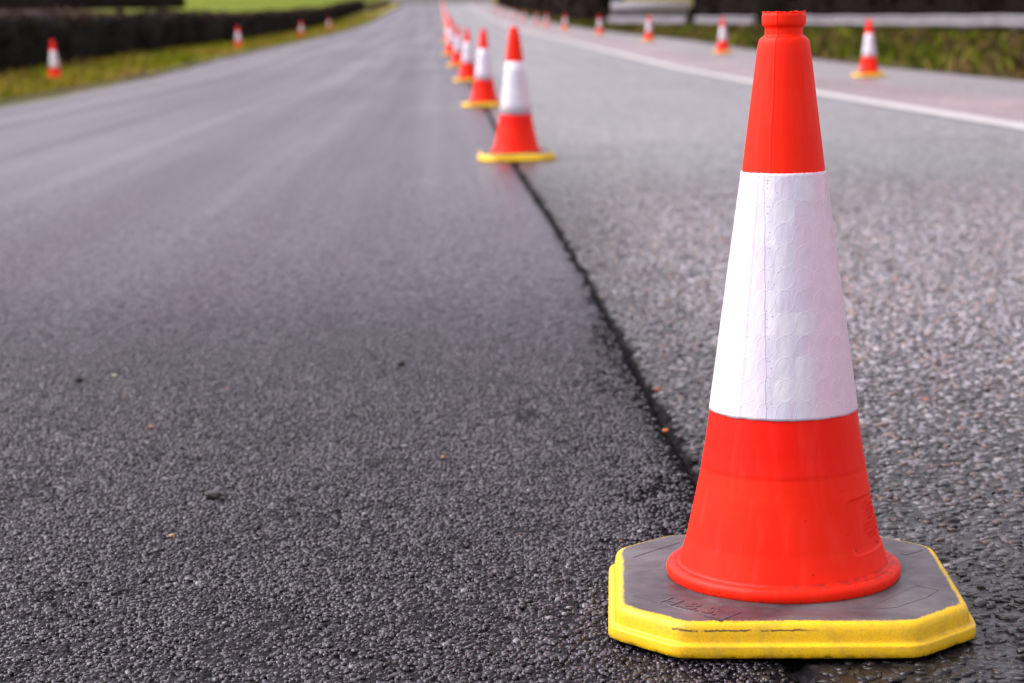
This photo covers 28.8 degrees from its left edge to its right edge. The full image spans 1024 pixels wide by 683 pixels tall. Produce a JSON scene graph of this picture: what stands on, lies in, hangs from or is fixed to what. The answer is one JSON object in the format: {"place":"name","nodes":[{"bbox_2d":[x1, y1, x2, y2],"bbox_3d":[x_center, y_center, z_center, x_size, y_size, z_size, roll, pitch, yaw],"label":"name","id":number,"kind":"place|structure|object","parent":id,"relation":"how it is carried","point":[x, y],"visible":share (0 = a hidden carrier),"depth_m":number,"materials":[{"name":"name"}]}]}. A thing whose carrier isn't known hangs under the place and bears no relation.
{"place":"outdoors","nodes":[
{"label":"outdoors","id":0,"kind":"place"},
{"bbox_2d":[0,13,380,99],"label":"grass","id":1,"kind":"structure","parent":0,"point":[20,84],"depth_m":44.69,"materials":[{"name":"green plant"}]},
{"bbox_2d":[0,4,798,682],"bbox_3d":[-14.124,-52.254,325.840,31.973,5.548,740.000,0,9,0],"label":"road","id":2,"kind":"structure","parent":0,"point":[386,184],"depth_m":6.04,"materials":[{"name":"grey asphalt"}]},
{"bbox_2d":[73,377,83,382],"bbox_3d":[-0.944,0.084,4.335,0.022,0.014,0.015,-3,9,-17],"label":"pebble","id":3,"kind":"object","parent":2,"relation":"on","point":[78,379],"visible":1,"depth_m":4.33,"materials":[{"name":"stone"}]},
{"bbox_2d":[205,490,221,499],"bbox_3d":[-0.482,0.249,3.216,0.030,0.015,0.020,-3,10,-21],"label":"pebble","id":4,"kind":"object","parent":2,"relation":"on","point":[213,495],"visible":1,"depth_m":3.21,"materials":[{"name":"stone"}]},
{"bbox_2d":[0,276,793,682],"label":"asphalt aggregate","id":5,"kind":"object","parent":2,"relation":"on","point":[324,442],"visible":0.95,"depth_m":3.22,"materials":[{"name":"grey asphalt"}]},
{"bbox_2d":[396,360,404,366],"bbox_3d":[-0.250,0.050,4.461,0.020,0.016,0.017,0,9,-1],"label":"pebble","id":6,"kind":"object","parent":2,"relation":"on","point":[399,363],"visible":1,"depth_m":4.46,"materials":[{"name":"stone"}]},
{"bbox_2d":[442,19,449,42],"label":"traffic cone","id":7,"kind":"object","parent":2,"relation":"on","point":[447,31],"visible":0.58,"depth_m":64.20,"materials":[{"name":"plastic"}]},
{"bbox_2d":[442,23,453,54],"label":"traffic cone","id":8,"kind":"object","parent":2,"relation":"on","point":[450,46],"visible":0.73,"depth_m":46.70,"materials":[{"name":"plastic"}]},
{"bbox_2d":[445,21,454,47],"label":"traffic cone","id":9,"kind":"object","parent":2,"relation":"on","point":[453,31],"visible":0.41,"depth_m":55.28,"materials":[{"name":"plastic"}]},
{"bbox_2d":[446,26,462,65],"bbox_3d":[-1.025,-5.623,37.881,0.444,0.750,0.444,0,10,3],"label":"traffic cone","id":10,"kind":"object","parent":2,"relation":"on","point":[457,55],"visible":0.81,"depth_m":37.81,"materials":[{"name":"red plastic"}]},
{"bbox_2d":[453,28,475,81],"bbox_3d":[-0.638,-4.118,28.607,0.444,0.750,0.444,-1,9,-2],"label":"traffic cone","id":11,"kind":"object","parent":2,"relation":"on","point":[467,71],"visible":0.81,"depth_m":28.54,"materials":[{"name":"plastic"}]},
{"bbox_2d":[462,29,500,106],"bbox_3d":[-0.276,-2.686,19.517,0.444,0.750,0.444,-1,9,-2],"label":"traffic cone","id":12,"kind":"object","parent":2,"relation":"on","point":[484,93],"visible":0.95,"depth_m":19.45,"materials":[{"name":"red plastic"}]},
{"bbox_2d":[391,0,489,4],"label":"sky","id":13,"kind":"structure","parent":0,"point":[398,2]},
{"bbox_2d":[0,0,1023,680],"bbox_3d":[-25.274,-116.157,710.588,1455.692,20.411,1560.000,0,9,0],"label":"ground","id":14,"kind":"structure","parent":0,"point":[214,6],"depth_m":68.36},
{"bbox_2d":[48,40,61,79],"bbox_3d":[-8.086,-4.947,35.157,0.444,0.750,0.444,-4,9,-8],"label":"traffic cone","id":15,"kind":"object","parent":14,"relation":"on","point":[54,67],"visible":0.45,"depth_m":35.09,"materials":[{"name":"plastic"}]},
{"bbox_2d":[0,0,186,9],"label":"hedge","id":16,"kind":"object","parent":14,"relation":"on","point":[76,4],"visible":0.82,"depth_m":211.17,"materials":[{"name":"plant"}]},
{"bbox_2d":[0,0,364,73],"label":"hedge","id":17,"kind":"object","parent":14,"relation":"on","point":[25,39],"visible":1,"depth_m":55.37,"materials":[{"name":"plant"}]},
{"bbox_2d":[235,26,241,46],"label":"traffic cone","id":18,"kind":"object","parent":14,"relation":"on","point":[238,41],"visible":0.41,"depth_m":65.19,"materials":[{"name":"white plastic"}]},
{"bbox_2d":[299,21,303,34],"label":"traffic cone","id":19,"kind":"object","parent":14,"relation":"on","point":[301,30],"visible":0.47,"depth_m":96.74,"materials":[{"name":"plastic"}]},
{"bbox_2d":[363,1,389,10],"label":"hedge","id":20,"kind":"object","parent":14,"relation":"on","point":[377,6],"visible":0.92,"depth_m":234.98,"materials":[{"name":"green plant"}]},
{"bbox_2d":[496,0,623,19],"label":"hedge","id":21,"kind":"object","parent":14,"relation":"on","point":[584,9],"visible":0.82,"depth_m":128.84,"materials":[{"name":"black plant"}]},
{"bbox_2d":[607,16,687,25],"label":"guardrail","id":22,"kind":"object","parent":14,"relation":"on","point":[653,19],"visible":0.88,"depth_m":86.55,"materials":[{"name":"metal"}]},
{"bbox_2d":[602,5,693,22],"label":"guardrail","id":23,"kind":"object","parent":14,"relation":"on","point":[606,14],"visible":0.23,"depth_m":109.94,"materials":[{"name":"grey metal"}]},
{"bbox_2d":[611,1,688,16],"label":"board fence","id":24,"kind":"object","parent":14,"relation":"on","point":[637,5],"visible":0.8,"depth_m":108.47,"materials":[{"name":"white wood"}]},
{"bbox_2d":[694,16,756,26],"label":"guardrail","id":25,"kind":"object","parent":14,"relation":"on","point":[709,20],"visible":0.69,"depth_m":75.19,"materials":[{"name":"metal"}]},
{"bbox_2d":[444,3,1023,682],"bbox_3d":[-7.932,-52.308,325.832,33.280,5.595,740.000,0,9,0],"label":"carriageway","id":26,"kind":"structure","parent":14,"relation":"on","point":[604,117],"depth_m":10.68,"materials":[{"name":"grey asphalt"}]},
{"bbox_2d":[478,27,555,161],"bbox_3d":[0.019,-1.422,11.411,0.444,0.750,0.444,-1,10,-2],"label":"traffic cone","id":27,"kind":"object","parent":26,"relation":"on","point":[516,140],"visible":1,"depth_m":11.34,"materials":[{"name":"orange plastic"}]},
{"bbox_2d":[534,12,539,23],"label":"traffic cone","id":28,"kind":"object","parent":26,"relation":"on","point":[536,20],"visible":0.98,"depth_m":122.33,"materials":[{"name":"plastic"}]},
{"bbox_2d":[544,13,548,25],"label":"traffic cone","id":29,"kind":"object","parent":26,"relation":"on","point":[546,22],"visible":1,"depth_m":110.51,"materials":[{"name":"plastic"}]},
{"bbox_2d":[561,15,569,29],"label":"traffic cone","id":30,"kind":"object","parent":26,"relation":"on","point":[565,26],"visible":0.99,"depth_m":94.72,"materials":[{"name":"plastic"}]},
{"bbox_2d":[594,15,604,34],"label":"traffic cone","id":31,"kind":"object","parent":26,"relation":"on","point":[599,29],"visible":1,"depth_m":76.96,"materials":[{"name":"plastic"}]},
{"bbox_2d":[641,15,656,40],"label":"traffic cone","id":32,"kind":"object","parent":26,"relation":"on","point":[648,36],"visible":0.99,"depth_m":58.22,"materials":[{"name":"red plastic"}]},
{"bbox_2d":[712,17,732,52],"bbox_3d":[4.498,-6.535,42.497,0.444,0.750,0.444,0,9,5],"label":"traffic cone","id":33,"kind":"object","parent":26,"relation":"on","point":[722,47],"visible":1,"depth_m":42.43,"materials":[{"name":"red plastic"}]},
{"bbox_2d":[468,4,1023,129],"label":"road marking","id":34,"kind":"structure","parent":26,"relation":"on","point":[1011,124],"depth_m":19.18,"materials":[{"name":"paint"}]},
{"bbox_2d":[529,165,1023,682],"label":"stone chippings","id":35,"kind":"object","parent":26,"relation":"on","point":[929,295],"visible":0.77,"depth_m":4.99,"materials":[{"name":"gravel"}]},
{"bbox_2d":[608,10,975,658],"bbox_3d":[0.339,-0.033,2.489,0.445,0.752,0.445,-1,9,3],"label":"traffic cone","id":36,"kind":"object","parent":26,"relation":"on","point":[781,549],"visible":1,"depth_m":2.42,"materials":[{"name":"orange plastic"}]},
{"bbox_2d":[851,19,886,76],"bbox_3d":[4.722,-3.884,26.320,0.444,0.750,0.444,-1,8,2],"label":"traffic cone","id":37,"kind":"object","parent":26,"relation":"on","point":[869,66],"visible":1,"depth_m":26.25,"materials":[{"name":"plastic"}]},
{"bbox_2d":[750,0,776,31],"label":"shrub","id":38,"kind":"object","parent":14,"relation":"on","point":[766,3],"visible":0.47,"depth_m":65.02,"materials":[{"name":"plant"}]},
{"bbox_2d":[515,8,1023,79],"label":"grass","id":39,"kind":"structure","parent":14,"relation":"on","point":[911,42],"depth_m":42.08,"materials":[{"name":"green plant"}]},
{"bbox_2d":[688,0,1023,36],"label":"hedge","id":40,"kind":"object","parent":14,"relation":"on","point":[717,8],"visible":0.35,"depth_m":62.98,"materials":[{"name":"plant"}]},
{"bbox_2d":[806,15,1023,35],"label":"guardrail","id":41,"kind":"object","parent":14,"relation":"on","point":[1014,22],"visible":0.88,"depth_m":56.10,"materials":[{"name":"metal"}]}
]}

